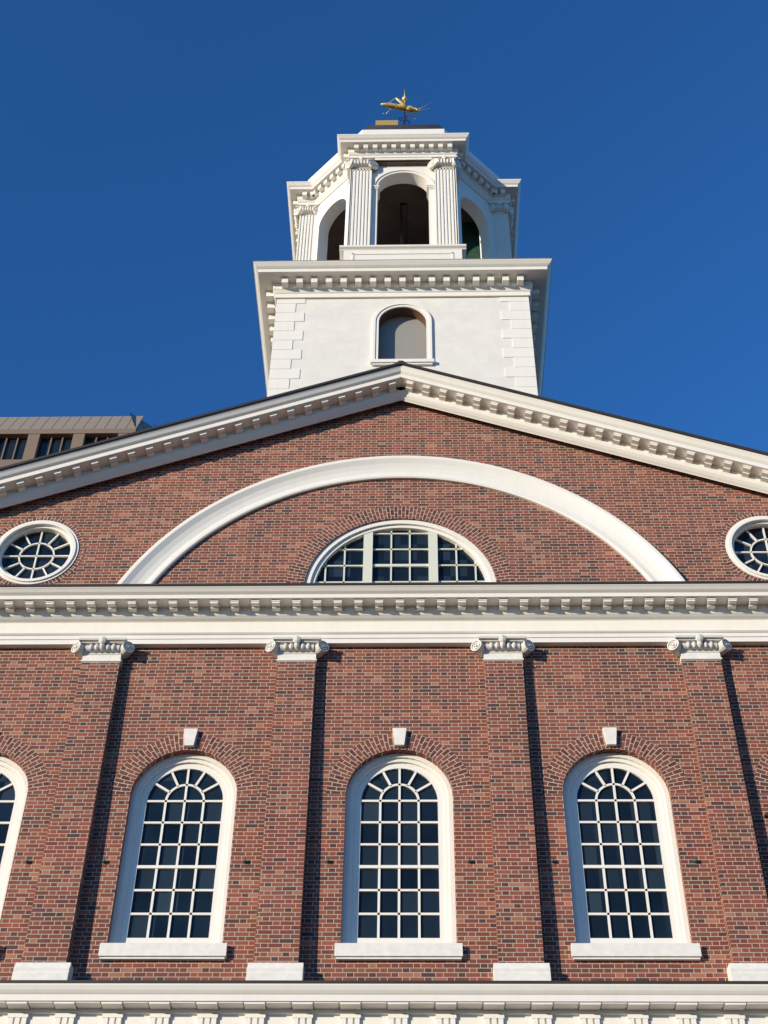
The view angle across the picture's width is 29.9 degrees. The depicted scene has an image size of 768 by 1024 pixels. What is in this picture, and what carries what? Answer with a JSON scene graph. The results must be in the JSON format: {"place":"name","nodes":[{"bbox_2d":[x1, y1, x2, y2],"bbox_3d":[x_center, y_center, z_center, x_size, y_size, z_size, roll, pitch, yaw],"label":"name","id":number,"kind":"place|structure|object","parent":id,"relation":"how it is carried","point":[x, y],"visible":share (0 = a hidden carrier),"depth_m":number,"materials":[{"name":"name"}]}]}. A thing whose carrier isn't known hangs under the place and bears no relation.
{"place":"outdoors","nodes":[
{"label":"outdoors","id":0,"kind":"place"},
{"bbox_2d":[0,412,155,466],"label":"building","id":1,"kind":"structure","parent":0,"point":[77,436],"depth_m":162.87,"materials":[{"name":"beige concrete"}]},
{"bbox_2d":[0,0,767,451],"label":"sky","id":2,"kind":"structure","parent":0,"point":[150,150],"materials":[{"name":"blue"}]},
{"bbox_2d":[289,297,515,388],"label":"tower walls","id":3,"kind":"structure","parent":0,"point":[469,341],"depth_m":33.17,"materials":[{"name":"white paint"}]},
{"label":"ground","id":4,"kind":"structure","parent":0,"visible":0},
{"bbox_2d":[0,401,767,980],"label":"brick walls","id":5,"kind":"structure","parent":4,"relation":"on","point":[502,731],"depth_m":23.77,"materials":[{"name":"red brick"}]},
{"bbox_2d":[25,857,698,863],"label":"shutter hooks","id":6,"kind":"object","parent":5,"relation":"attached to","point":[27,861],"visible":1,"depth_m":21.95,"materials":[{"name":"metal"}]},
{"bbox_2d":[0,363,767,1023],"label":"white trim","id":7,"kind":"structure","parent":5,"relation":"attached to","point":[376,615],"depth_m":24.97,"materials":[{"name":"paint"}]},
{"bbox_2d":[0,528,767,937],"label":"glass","id":8,"kind":"object","parent":7,"relation":"attached to","point":[408,880],"visible":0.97,"depth_m":22.46,"materials":[{"name":"glass"}]},
{"bbox_2d":[0,361,767,983],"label":"roof flashing","id":9,"kind":"object","parent":7,"relation":"on","point":[398,363],"visible":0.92,"depth_m":25.09,"materials":[{"name":"grey"}]},
{"bbox_2d":[253,129,552,396],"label":"tower trim","id":10,"kind":"structure","parent":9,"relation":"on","point":[439,265],"depth_m":35.52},
{"bbox_2d":[327,161,474,259],"bbox_3d":[0.539,-5.477,38.615,5.680,5.420,5.680,0,-44,1],"label":"belfry interior","id":11,"kind":"object","parent":10,"relation":"on","point":[393,197],"visible":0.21,"depth_m":39.72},
{"bbox_2d":[400,203,407,244],"bbox_3d":[0.648,-6.199,39.442,2.958,2.070,2.973,31,-52,-28],"label":"post","id":12,"kind":"object","parent":11,"relation":"hanging from","point":[403,226],"visible":0.01,"depth_m":38.99,"materials":[{"name":"brown"}]},
{"bbox_2d":[461,222,480,258],"bbox_3d":[2.210,-6.555,39.818,1.300,2.000,2.100,0,-44,1],"label":"bell","id":13,"kind":"object","parent":11,"relation":"in","point":[470,236],"visible":0.07,"depth_m":39.19,"materials":[{"name":"green metal"}]},
{"bbox_2d":[364,124,442,129],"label":"roof","id":14,"kind":"structure","parent":10,"relation":"on","point":[384,127],"depth_m":40.31,"materials":[{"name":"grey metal"}]},
{"bbox_2d":[375,120,397,124],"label":"gilt box","id":15,"kind":"object","parent":14,"relation":"on","point":[386,122],"visible":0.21,"depth_m":41.01,"materials":[{"name":"brown metal"}]},
{"bbox_2d":[399,109,409,124],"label":"vane iron","id":16,"kind":"object","parent":14,"relation":"on","point":[405,117],"visible":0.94,"depth_m":45.22,"materials":[{"name":"metal"}]},
{"bbox_2d":[381,90,431,117],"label":"grasshopper weathervane","id":17,"kind":"object","parent":14,"relation":"on","point":[401,106],"visible":1,"depth_m":45.65,"materials":[{"name":"gold metal"}]},
{"bbox_2d":[294,155,513,231],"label":"column capitals","id":18,"kind":"object","parent":10,"relation":"attached to","point":[444,161],"visible":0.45,"depth_m":38.39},
{"bbox_2d":[0,506,767,794],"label":"brick arches","id":19,"kind":"structure","parent":5,"relation":"attached to","point":[26,757],"depth_m":23.41,"materials":[{"name":"red brick"}]},
{"bbox_2d":[11,652,767,980],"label":"stone blocks","id":20,"kind":"structure","parent":5,"relation":"attached to","point":[393,952],"depth_m":20.82,"materials":[{"name":"stone"}]},
{"bbox_2d":[315,530,485,582],"bbox_3d":[0.301,0.984,26.329,3.093,1.811,0.080,0,-44,1],"label":"lunette window frame","id":21,"kind":"object","parent":5,"relation":"attached to","point":[432,549],"visible":0.73,"depth_m":26.36,"materials":[{"name":"white wood"}]},
{"bbox_2d":[71,634,731,658],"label":"capitals","id":22,"kind":"object","parent":5,"relation":"attached to","point":[124,648],"visible":1,"depth_m":24.59,"materials":[{"name":"stone"}]}
]}

